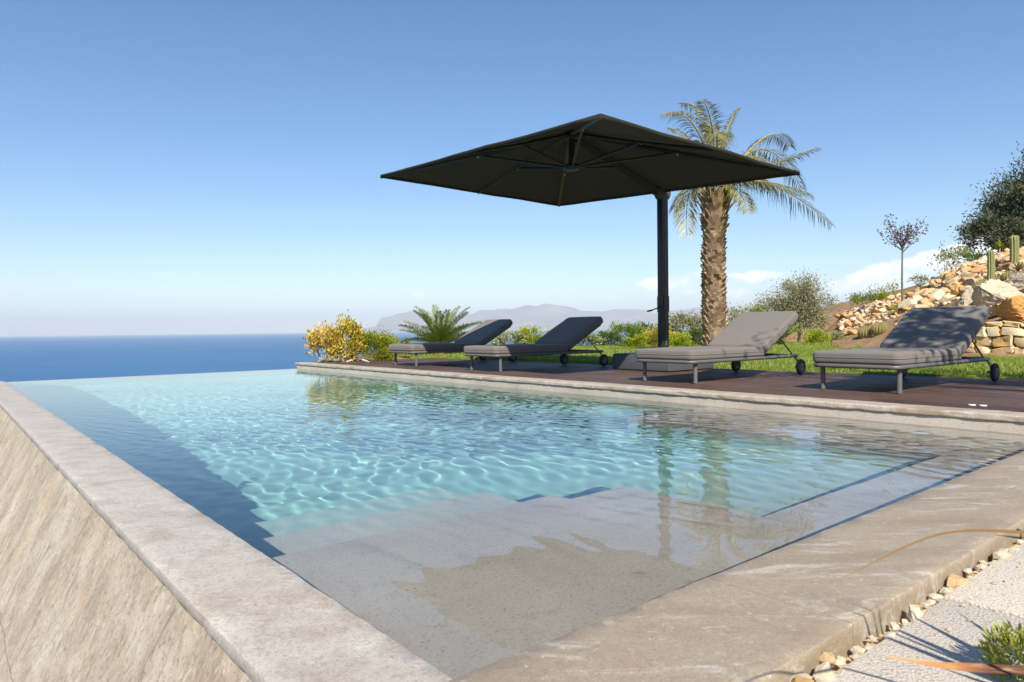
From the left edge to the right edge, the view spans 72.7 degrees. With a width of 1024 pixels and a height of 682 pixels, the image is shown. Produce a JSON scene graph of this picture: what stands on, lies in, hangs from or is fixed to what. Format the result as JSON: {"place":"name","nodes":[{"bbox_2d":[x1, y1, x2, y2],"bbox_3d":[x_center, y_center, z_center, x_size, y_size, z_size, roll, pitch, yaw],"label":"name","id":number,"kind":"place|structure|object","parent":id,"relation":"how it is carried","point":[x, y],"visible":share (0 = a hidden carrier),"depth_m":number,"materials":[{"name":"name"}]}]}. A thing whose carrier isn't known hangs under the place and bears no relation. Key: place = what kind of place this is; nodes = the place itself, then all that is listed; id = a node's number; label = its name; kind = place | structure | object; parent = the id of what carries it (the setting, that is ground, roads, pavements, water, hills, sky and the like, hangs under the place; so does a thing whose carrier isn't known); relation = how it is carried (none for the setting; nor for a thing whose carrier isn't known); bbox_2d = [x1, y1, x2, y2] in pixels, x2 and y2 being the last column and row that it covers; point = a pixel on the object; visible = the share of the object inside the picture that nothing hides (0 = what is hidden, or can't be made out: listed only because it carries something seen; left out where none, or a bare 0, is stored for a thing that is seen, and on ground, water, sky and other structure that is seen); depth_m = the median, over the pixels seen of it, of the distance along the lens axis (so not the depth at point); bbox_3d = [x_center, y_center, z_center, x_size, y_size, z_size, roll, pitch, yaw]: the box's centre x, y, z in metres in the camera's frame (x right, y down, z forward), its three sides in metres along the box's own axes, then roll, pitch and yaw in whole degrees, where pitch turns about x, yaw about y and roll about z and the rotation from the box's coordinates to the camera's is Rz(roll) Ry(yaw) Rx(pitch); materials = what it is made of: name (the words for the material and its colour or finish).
{"place":"outdoors","nodes":[
{"label":"outdoors","id":0,"kind":"place"},
{"bbox_2d":[0,329,696,381],"bbox_3d":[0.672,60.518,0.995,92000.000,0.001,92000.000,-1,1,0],"label":"sea","id":1,"kind":"structure","parent":0,"point":[31,358],"depth_m":2014.55,"materials":[{"name":"liquid"}]},
{"bbox_2d":[0,0,1023,335],"label":"sky","id":2,"kind":"structure","parent":0,"point":[167,166],"materials":[{"name":"blue"}]},
{"bbox_2d":[363,304,739,332],"bbox_3d":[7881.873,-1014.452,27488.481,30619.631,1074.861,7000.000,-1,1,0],"label":"hills","id":3,"kind":"structure","parent":0,"point":[545,316],"depth_m":26075.96,"materials":[{"name":"grey"}]},
{"bbox_2d":[315,258,1023,363],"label":"ground","id":4,"kind":"structure","parent":0,"point":[855,340],"depth_m":18.92,"materials":[{"name":"soil"}]},
{"bbox_2d":[302,320,340,361],"bbox_3d":[-3.365,0.058,12.243,0.659,0.843,0.773,-1,1,-24],"label":"yellow bush","id":5,"kind":"object","parent":4,"relation":"on","point":[316,337],"visible":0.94,"depth_m":12.08,"materials":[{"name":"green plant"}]},
{"bbox_2d":[322,309,367,361],"bbox_3d":[-2.912,-0.049,12.294,0.855,1.049,0.744,-1,1,0],"label":"yellow bush","id":6,"kind":"object","parent":4,"relation":"on","point":[352,330],"visible":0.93,"depth_m":12.22,"materials":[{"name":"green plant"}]},
{"bbox_2d":[357,325,405,360],"bbox_3d":[-2.400,0.080,12.519,0.933,0.771,1.138,-1,1,-26],"label":"green bush","id":7,"kind":"object","parent":4,"relation":"on","point":[381,342],"visible":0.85,"depth_m":12.35,"materials":[{"name":"green plant"}]},
{"bbox_2d":[38,365,1023,586],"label":"pool basin","id":8,"kind":"object","parent":4,"relation":"in","point":[987,425],"visible":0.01,"depth_m":5.32,"materials":[{"name":"stone"}]},
{"bbox_2d":[0,407,251,681],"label":"pool wall","id":9,"kind":"structure","parent":8,"relation":"attached to","point":[86,595],"depth_m":2.34,"materials":[{"name":"stone"}]},
{"bbox_2d":[0,381,451,681],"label":"pool coping","id":10,"kind":"object","parent":8,"relation":"on","point":[258,615],"visible":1,"depth_m":1.71,"materials":[{"name":"grey stone"}]},
{"bbox_2d":[6,369,1023,678],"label":"pool water","id":11,"kind":"structure","parent":8,"relation":"in","point":[454,529],"depth_m":2.90,"materials":[{"name":"liquid"}]},
{"bbox_2d":[295,362,1023,422],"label":"pool coping","id":12,"kind":"object","parent":8,"relation":"on","point":[981,414],"visible":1,"depth_m":5.35,"materials":[{"name":"stone"}]},
{"bbox_2d":[447,451,1023,681],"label":"pool coping","id":13,"kind":"object","parent":8,"relation":"on","point":[785,613],"visible":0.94,"depth_m":1.56,"materials":[{"name":"beige stone"}]},
{"bbox_2d":[516,324,548,343],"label":"shrub","id":14,"kind":"object","parent":4,"relation":"on","point":[530,337],"visible":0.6,"depth_m":19.80,"materials":[{"name":"green plant"}]},
{"bbox_2d":[577,332,609,345],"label":"shrub","id":15,"kind":"object","parent":4,"relation":"on","point":[594,339],"visible":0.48,"depth_m":19.80,"materials":[{"name":"green plant"}]},
{"bbox_2d":[596,330,627,345],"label":"shrub","id":16,"kind":"object","parent":4,"relation":"on","point":[609,335],"visible":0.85,"depth_m":20.07,"materials":[{"name":"green plant"}]},
{"bbox_2d":[606,320,649,343],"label":"shrub","id":17,"kind":"object","parent":4,"relation":"on","point":[631,329],"visible":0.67,"depth_m":21.15,"materials":[{"name":"green plant"}]},
{"bbox_2d":[625,321,676,341],"bbox_3d":[4.311,-0.249,21.958,2.127,0.825,1.864,0,1,36],"label":"shrub","id":18,"kind":"object","parent":4,"relation":"on","point":[646,326],"visible":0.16,"depth_m":21.62,"materials":[{"name":"green plant"}]},
{"bbox_2d":[642,323,678,344],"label":"shrub","id":19,"kind":"object","parent":4,"relation":"on","point":[653,333],"visible":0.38,"depth_m":20.16,"materials":[{"name":"yellow plant"}]},
{"bbox_2d":[318,358,1023,411],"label":"deck","id":20,"kind":"structure","parent":4,"relation":"on","point":[1001,394],"depth_m":6.62,"materials":[{"name":"brown wood"}]},
{"bbox_2d":[388,319,516,365],"bbox_3d":[-0.931,0.004,11.004,1.978,0.695,0.838,-1,1,-40],"label":"sun lounger","id":21,"kind":"object","parent":20,"relation":"on","point":[485,332],"visible":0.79,"depth_m":10.94,"materials":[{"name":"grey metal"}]},
{"bbox_2d":[464,316,607,371],"bbox_3d":[0.333,0.017,9.377,1.978,0.695,0.838,-1,1,-40],"label":"sun lounger","id":22,"kind":"object","parent":20,"relation":"on","point":[564,338],"visible":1,"depth_m":9.36,"materials":[{"name":"fabric"}]},
{"bbox_2d":[380,113,799,371],"bbox_3d":[0.887,-1.036,8.069,3.412,2.822,3.700,-1,1,-39],"label":"cantilever parasol","id":23,"kind":"object","parent":20,"relation":"on","point":[598,157],"visible":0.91,"depth_m":8.42,"materials":[{"name":"fabric"}]},
{"bbox_2d":[635,311,805,383],"bbox_3d":[2.181,0.031,7.249,1.978,0.695,0.838,-1,1,-40],"label":"sun lounger","id":24,"kind":"object","parent":20,"relation":"on","point":[746,336],"visible":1,"depth_m":7.26,"materials":[{"name":"fabric"}]},
{"bbox_2d":[812,306,999,393],"bbox_3d":[3.449,0.036,6.081,1.978,0.695,0.838,-1,1,-38],"label":"sun lounger","id":25,"kind":"object","parent":20,"relation":"on","point":[924,337],"visible":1,"depth_m":6.12,"materials":[{"name":"fabric"}]},
{"bbox_2d":[669,331,694,345],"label":"shrub","id":26,"kind":"object","parent":4,"relation":"on","point":[678,338],"visible":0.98,"depth_m":19.59,"materials":[{"name":"green plant"}]},
{"bbox_2d":[669,309,702,342],"bbox_3d":[5.440,-0.427,21.678,2.166,1.136,1.654,-1,1,0],"label":"shrub","id":27,"kind":"object","parent":4,"relation":"on","point":[690,320],"visible":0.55,"depth_m":21.40,"materials":[{"name":"green plant"}]},
{"bbox_2d":[661,99,836,345],"bbox_3d":[4.362,-2.250,13.521,4.002,5.233,3.073,-1,1,-31],"label":"tall palm","id":28,"kind":"object","parent":4,"relation":"on","point":[715,206],"visible":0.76,"depth_m":13.19,"materials":[{"name":"plant"}]},
{"bbox_2d":[727,300,773,324],"bbox_3d":[7.561,-0.611,22.571,2.009,1.400,1.660,-1,1,0],"label":"shrub","id":29,"kind":"object","parent":4,"relation":"on","point":[731,316],"visible":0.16,"depth_m":22.51,"materials":[{"name":"green plant"}]},
{"bbox_2d":[727,305,801,342],"bbox_3d":[7.716,-0.499,21.183,1.998,1.241,2.244,0,1,44],"label":"shrub","id":30,"kind":"object","parent":4,"relation":"on","point":[758,309],"visible":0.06,"depth_m":21.09,"materials":[{"name":"green plant"}]},
{"bbox_2d":[775,329,792,344],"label":"shrub","id":31,"kind":"object","parent":4,"relation":"on","point":[786,334],"visible":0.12,"depth_m":20.42,"materials":[{"name":"green plant"}]},
{"bbox_2d":[747,266,857,341],"bbox_3d":[9.677,-1.163,24.002,3.064,2.895,2.936,-1,1,-31],"label":"olive tree","id":32,"kind":"object","parent":4,"relation":"on","point":[804,306],"visible":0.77,"depth_m":23.57,"materials":[{"name":"green plant"}]},
{"bbox_2d":[820,331,846,340],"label":"shrub","id":33,"kind":"object","parent":4,"relation":"on","point":[840,335],"visible":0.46,"depth_m":22.00,"materials":[{"name":"green plant"}]},
{"bbox_2d":[847,329,857,334],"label":"limestone rock","id":34,"kind":"object","parent":4,"relation":"on","point":[851,331],"visible":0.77,"depth_m":21.87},
{"bbox_2d":[856,325,871,337],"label":"barrel cactus","id":35,"kind":"object","parent":4,"relation":"on","point":[863,332],"visible":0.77,"depth_m":18.59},
{"bbox_2d":[844,290,887,306],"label":"bank shrub","id":36,"kind":"object","parent":4,"relation":"on","point":[858,298],"visible":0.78,"depth_m":27.17,"materials":[{"name":"green plant"}]},
{"bbox_2d":[869,322,889,335],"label":"barrel cactus","id":37,"kind":"object","parent":4,"relation":"on","point":[878,328],"visible":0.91,"depth_m":18.21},
{"bbox_2d":[867,279,903,299],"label":"bank shrub","id":38,"kind":"object","parent":4,"relation":"on","point":[886,294],"visible":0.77,"depth_m":23.89,"materials":[{"name":"green plant"}]},
{"bbox_2d":[877,214,927,300],"bbox_3d":[12.075,-2.461,21.514,1.196,2.918,1.280,-1,1,0],"label":"plum tree","id":39,"kind":"object","parent":4,"relation":"on","point":[902,242],"visible":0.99,"depth_m":21.42,"materials":[{"name":"brown plant"}]},
{"bbox_2d":[898,299,918,308],"bbox_3d":[10.811,-1.008,18.841,0.649,0.276,0.309,0,1,32],"label":"limestone rock","id":40,"kind":"object","parent":4,"relation":"on","point":[908,302],"visible":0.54,"depth_m":18.81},
{"bbox_2d":[814,544,1018,681],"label":"gravel bed","id":41,"kind":"object","parent":4,"relation":"on","point":[848,660],"depth_m":1.50,"materials":[{"name":"gravel"}]},
{"bbox_2d":[790,671,812,681],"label":"limestone chip","id":42,"kind":"object","parent":41,"relation":"on","point":[802,674],"visible":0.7,"depth_m":1.28,"materials":[{"name":"stone"}]},
{"bbox_2d":[793,675,813,681],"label":"limestone chip","id":43,"kind":"object","parent":41,"relation":"on","point":[797,678],"visible":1,"depth_m":1.25,"materials":[{"name":"stone"}]},
{"bbox_2d":[813,661,834,681],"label":"limestone chip","id":44,"kind":"object","parent":41,"relation":"on","point":[824,671],"visible":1,"depth_m":1.29,"materials":[{"name":"stone"}]},
{"bbox_2d":[819,652,836,668],"bbox_3d":[0.613,0.620,1.352,0.032,0.030,0.034,0,1,38],"label":"limestone chip","id":45,"kind":"object","parent":41,"relation":"on","point":[828,656],"visible":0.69,"depth_m":1.34,"materials":[{"name":"stone"}]},
{"bbox_2d":[835,659,845,667],"bbox_3d":[0.640,0.630,1.363,0.027,0.016,0.019,-13,28,-16],"label":"limestone chip","id":46,"kind":"object","parent":41,"relation":"on","point":[839,663],"visible":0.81,"depth_m":1.36,"materials":[{"name":"stone"}]},
{"bbox_2d":[849,654,859,660],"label":"limestone chip","id":47,"kind":"object","parent":41,"relation":"on","point":[852,657],"visible":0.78,"depth_m":1.38,"materials":[{"name":"stone"}]},
{"bbox_2d":[850,645,865,654],"bbox_3d":[0.704,0.627,1.411,0.024,0.020,0.025,-1,1,-36],"label":"limestone chip","id":48,"kind":"object","parent":41,"relation":"on","point":[859,650],"visible":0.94,"depth_m":1.40,"materials":[{"name":"stone"}]},
{"bbox_2d":[863,644,872,651],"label":"limestone chip","id":49,"kind":"object","parent":41,"relation":"on","point":[867,647],"visible":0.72,"depth_m":1.42,"materials":[{"name":"stone"}]},
{"bbox_2d":[867,635,877,641],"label":"limestone chip","id":50,"kind":"object","parent":41,"relation":"on","point":[874,638],"visible":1,"depth_m":1.46,"materials":[{"name":"stone"}]},
{"bbox_2d":[881,632,895,639],"bbox_3d":[0.796,0.623,1.468,0.024,0.021,0.026,-1,1,-25],"label":"limestone chip","id":51,"kind":"object","parent":41,"relation":"on","point":[887,634],"visible":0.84,"depth_m":1.46,"materials":[{"name":"stone"}]},
{"bbox_2d":[890,622,899,629],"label":"limestone chip","id":52,"kind":"object","parent":41,"relation":"on","point":[894,625],"visible":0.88,"depth_m":1.52,"materials":[{"name":"stone"}]},
{"bbox_2d":[824,599,1023,681],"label":"paving slab","id":53,"kind":"structure","parent":41,"relation":"on","point":[917,639],"depth_m":1.40,"materials":[{"name":"concrete"}]},
{"bbox_2d":[908,604,922,619],"bbox_3d":[0.908,0.616,1.565,0.027,0.037,0.049,0,1,43],"label":"limestone chip","id":54,"kind":"object","parent":53,"relation":"on","point":[914,611],"visible":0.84,"depth_m":1.56,"materials":[{"name":"stone"}]},
{"bbox_2d":[841,528,1023,674],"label":"yucca plant","id":55,"kind":"object","parent":53,"relation":"on","point":[993,668],"visible":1,"depth_m":1.09,"materials":[{"name":"orange plant"}]},
{"bbox_2d":[974,619,1023,681],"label":"succulent tuft","id":56,"kind":"object","parent":53,"relation":"on","point":[1010,639],"visible":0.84,"depth_m":1.28,"materials":[{"name":"green plant"}]},
{"bbox_2d":[919,602,929,608],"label":"limestone chip","id":57,"kind":"object","parent":41,"relation":"on","point":[925,605],"visible":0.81,"depth_m":1.63,"materials":[{"name":"stone"}]},
{"bbox_2d":[925,599,935,606],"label":"limestone chip","id":58,"kind":"object","parent":41,"relation":"on","point":[931,602],"visible":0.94,"depth_m":1.65,"materials":[{"name":"stone"}]},
{"bbox_2d":[928,593,944,601],"bbox_3d":[1.025,0.619,1.676,0.035,0.020,0.025,-1,1,4],"label":"limestone chip","id":59,"kind":"object","parent":41,"relation":"on","point":[937,597],"visible":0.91,"depth_m":1.67,"materials":[{"name":"stone"}]},
{"bbox_2d":[939,588,950,594],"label":"limestone chip","id":60,"kind":"object","parent":41,"relation":"on","point":[943,591],"visible":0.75,"depth_m":1.71,"materials":[{"name":"stone"}]},
{"bbox_2d":[962,568,972,574],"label":"limestone chip","id":61,"kind":"object","parent":41,"relation":"on","point":[967,571],"visible":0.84,"depth_m":1.84,"materials":[{"name":"stone"}]},
{"bbox_2d":[975,564,986,570],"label":"limestone chip","id":62,"kind":"object","parent":41,"relation":"on","point":[980,567],"visible":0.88,"depth_m":1.88,"materials":[{"name":"stone"}]},
{"bbox_2d":[944,542,1023,619],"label":"paving slab","id":63,"kind":"structure","parent":41,"relation":"on","point":[980,591],"depth_m":1.71,"materials":[{"name":"concrete"}]},
{"bbox_2d":[947,573,968,588],"bbox_3d":[1.123,0.607,1.751,0.053,0.036,0.034,0,1,26],"label":"limestone chip","id":64,"kind":"object","parent":63,"relation":"on","point":[954,581],"visible":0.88,"depth_m":1.75,"materials":[{"name":"stone"}]},
{"bbox_2d":[993,551,1010,559],"bbox_3d":[1.376,0.604,1.956,0.046,0.031,0.034,0,1,16],"label":"limestone chip","id":65,"kind":"object","parent":41,"relation":"on","point":[997,555],"visible":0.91,"depth_m":1.95,"materials":[{"name":"stone"}]},
{"bbox_2d":[907,273,928,284],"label":"bank shrub","id":66,"kind":"object","parent":4,"relation":"on","point":[915,278],"visible":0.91,"depth_m":22.88,"materials":[{"name":"green plant"}]},
{"bbox_2d":[912,288,925,297],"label":"limestone rock","id":67,"kind":"object","parent":4,"relation":"on","point":[917,292],"visible":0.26,"depth_m":20.02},
{"bbox_2d":[912,304,926,307],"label":"limestone rock","id":68,"kind":"object","parent":4,"relation":"on","point":[919,306],"visible":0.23,"depth_m":17.71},
{"bbox_2d":[917,300,932,306],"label":"limestone rock","id":69,"kind":"object","parent":4,"relation":"on","point":[926,303],"visible":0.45,"depth_m":17.84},
{"bbox_2d":[919,282,930,289],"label":"limestone rock","id":70,"kind":"object","parent":4,"relation":"on","point":[925,285],"visible":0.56,"depth_m":21.37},
{"bbox_2d":[919,288,934,296],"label":"limestone rock","id":71,"kind":"object","parent":4,"relation":"on","point":[924,293],"visible":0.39,"depth_m":19.16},
{"bbox_2d":[921,294,934,301],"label":"limestone rock","id":72,"kind":"object","parent":4,"relation":"on","point":[928,297],"visible":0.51,"depth_m":18.04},
{"bbox_2d":[838,259,1023,333],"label":"rubble","id":73,"kind":"object","parent":4,"relation":"on","point":[997,273],"visible":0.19,"depth_m":19.11,"materials":[{"name":"stone"}]},
{"bbox_2d":[930,289,944,300],"bbox_3d":[11.128,-1.158,18.188,0.520,0.352,0.386,-26,28,-36],"label":"limestone rock","id":74,"kind":"object","parent":4,"relation":"on","point":[937,293],"visible":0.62,"depth_m":18.08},
{"bbox_2d":[924,241,959,275],"bbox_3d":[14.288,-2.722,22.942,1.025,1.206,1.069,-1,1,0],"label":"bank shrub","id":75,"kind":"object","parent":4,"relation":"on","point":[943,259],"visible":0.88,"depth_m":22.98,"materials":[{"name":"green plant"}]},
{"bbox_2d":[939,294,956,303],"bbox_3d":[10.714,-1.038,17.027,0.443,0.252,0.228,-25,16,9],"label":"limestone rock","id":76,"kind":"object","parent":4,"relation":"on","point":[947,298],"visible":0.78,"depth_m":16.98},
{"bbox_2d":[944,276,959,287],"bbox_3d":[11.977,-1.559,18.837,0.415,0.388,0.382,-1,1,-11],"label":"limestone rock","id":77,"kind":"object","parent":4,"relation":"on","point":[955,278],"visible":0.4,"depth_m":18.80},
{"bbox_2d":[939,245,972,260],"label":"bank shrub","id":78,"kind":"object","parent":4,"relation":"on","point":[956,253],"visible":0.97,"depth_m":22.90,"materials":[{"name":"green plant"}]},
{"bbox_2d":[950,284,963,295],"bbox_3d":[10.951,-1.227,16.981,0.389,0.338,0.384,-1,1,-39],"label":"limestone rock","id":79,"kind":"object","parent":4,"relation":"on","point":[954,290],"visible":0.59,"depth_m":16.92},
{"bbox_2d":[956,286,974,305],"bbox_3d":[8.968,-0.742,13.633,0.464,0.613,0.490,-10,-11,35],"label":"boulder","id":80,"kind":"object","parent":4,"relation":"on","point":[965,298],"visible":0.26,"depth_m":13.50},
{"bbox_2d":[961,271,976,276],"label":"limestone rock","id":81,"kind":"object","parent":4,"relation":"on","point":[967,274],"visible":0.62,"depth_m":18.98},
{"bbox_2d":[965,278,974,285],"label":"limestone rock","id":82,"kind":"object","parent":4,"relation":"on","point":[970,281],"visible":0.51,"depth_m":17.25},
{"bbox_2d":[961,277,979,285],"bbox_3d":[11.481,-1.458,17.439,0.350,0.338,0.500,-1,-8,14],"label":"limestone rock","id":83,"kind":"object","parent":4,"relation":"on","point":[964,280],"visible":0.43,"depth_m":17.38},
{"bbox_2d":[955,249,986,262],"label":"bank shrub","id":84,"kind":"object","parent":4,"relation":"on","point":[976,256],"visible":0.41,"depth_m":22.71,"materials":[{"name":"green plant"}]},
{"bbox_2d":[969,266,986,273],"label":"limestone rock","id":85,"kind":"object","parent":4,"relation":"on","point":[978,269],"visible":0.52,"depth_m":19.00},
{"bbox_2d":[971,279,988,288],"bbox_3d":[10.257,-1.149,15.134,0.514,0.415,0.507,-1,1,0],"label":"rock","id":86,"kind":"object","parent":4,"relation":"on","point":[977,283],"visible":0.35,"depth_m":15.11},
{"bbox_2d":[947,205,1023,254],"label":"evergreen tree","id":87,"kind":"object","parent":4,"relation":"on","point":[976,229],"visible":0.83,"depth_m":23.32,"materials":[{"name":"green plant"}]},
{"bbox_2d":[986,250,995,280],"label":"column cactus","id":88,"kind":"object","parent":4,"relation":"on","point":[990,269],"depth_m":16.53,"materials":[{"name":"plant"}]},
{"bbox_2d":[962,141,1023,252],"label":"evergreen tree","id":89,"kind":"object","parent":4,"relation":"on","point":[1007,203],"visible":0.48,"depth_m":24.27,"materials":[{"name":"green plant"}]},
{"bbox_2d":[965,321,1023,353],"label":"stone wall","id":90,"kind":"structure","parent":4,"relation":"on","point":[1005,337],"depth_m":11.49,"materials":[{"name":"stone"}]},
{"bbox_2d":[971,279,1023,317],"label":"boulder","id":91,"kind":"object","parent":4,"relation":"on","point":[990,293],"visible":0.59,"depth_m":12.72,"materials":[{"name":"stone"}]},
{"bbox_2d":[992,241,1006,252],"bbox_3d":[14.524,-2.727,20.715,0.467,0.574,0.519,-1,1,0],"label":"fan palm","id":92,"kind":"object","parent":4,"relation":"on","point":[999,245],"visible":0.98,"depth_m":20.69,"materials":[{"name":"green plant"}]},
{"bbox_2d":[995,262,1010,270],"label":"limestone rock","id":93,"kind":"object","parent":4,"relation":"on","point":[1005,265],"visible":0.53,"depth_m":17.95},
{"bbox_2d":[999,271,1012,280],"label":"barrel cactus","id":94,"kind":"object","parent":4,"relation":"on","point":[1004,276],"visible":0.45,"depth_m":14.94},
{"bbox_2d":[994,295,1023,321],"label":"boulder","id":95,"kind":"object","parent":4,"relation":"on","point":[1009,309],"visible":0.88,"depth_m":11.97,"materials":[{"name":"stone"}]},
{"bbox_2d":[1004,271,1023,293],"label":"boulder","id":96,"kind":"object","parent":4,"relation":"on","point":[1015,279],"visible":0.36,"depth_m":13.35,"materials":[{"name":"stone"}]},
{"bbox_2d":[1008,235,1020,262],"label":"column cactus","id":97,"kind":"object","parent":4,"relation":"on","point":[1014,243],"depth_m":18.15,"materials":[{"name":"plant"}]},
{"bbox_2d":[1008,260,1023,270],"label":"spiky plant","id":98,"kind":"object","parent":4,"relation":"on","point":[1018,266],"visible":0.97,"depth_m":16.64,"materials":[{"name":"green plant"}]},
{"bbox_2d":[393,341,1023,378],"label":"lawn","id":99,"kind":"structure","parent":0,"point":[912,373],"depth_m":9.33,"materials":[{"name":"plant"}]},
{"bbox_2d":[393,336,409,356],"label":"yellow bush","id":100,"kind":"object","parent":99,"relation":"on","point":[407,342],"visible":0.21,"depth_m":14.99,"materials":[{"name":"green plant"}]},
{"bbox_2d":[395,304,482,354],"bbox_3d":[-1.435,-0.241,14.655,2.003,1.132,2.040,-1,1,0],"label":"palm","id":101,"kind":"object","parent":99,"relation":"on","point":[447,331],"visible":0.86,"depth_m":14.33,"materials":[{"name":"plant"}]},
{"bbox_2d":[489,329,533,344],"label":"shrub","id":102,"kind":"object","parent":99,"relation":"on","point":[497,341],"visible":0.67,"depth_m":19.68,"materials":[{"name":"green plant"}]},
{"bbox_2d":[622,333,649,345],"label":"shrub","id":103,"kind":"object","parent":99,"relation":"on","point":[638,340],"visible":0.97,"depth_m":19.45,"materials":[{"name":"green plant"}]},
{"bbox_2d":[686,325,702,344],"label":"shrub","id":104,"kind":"object","parent":99,"relation":"on","point":[698,333],"visible":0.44,"depth_m":20.07,"materials":[{"name":"green plant"}]},
{"bbox_2d":[797,327,833,343],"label":"shrub","id":105,"kind":"object","parent":99,"relation":"on","point":[815,334],"visible":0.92,"depth_m":21.31,"materials":[{"name":"green plant"}]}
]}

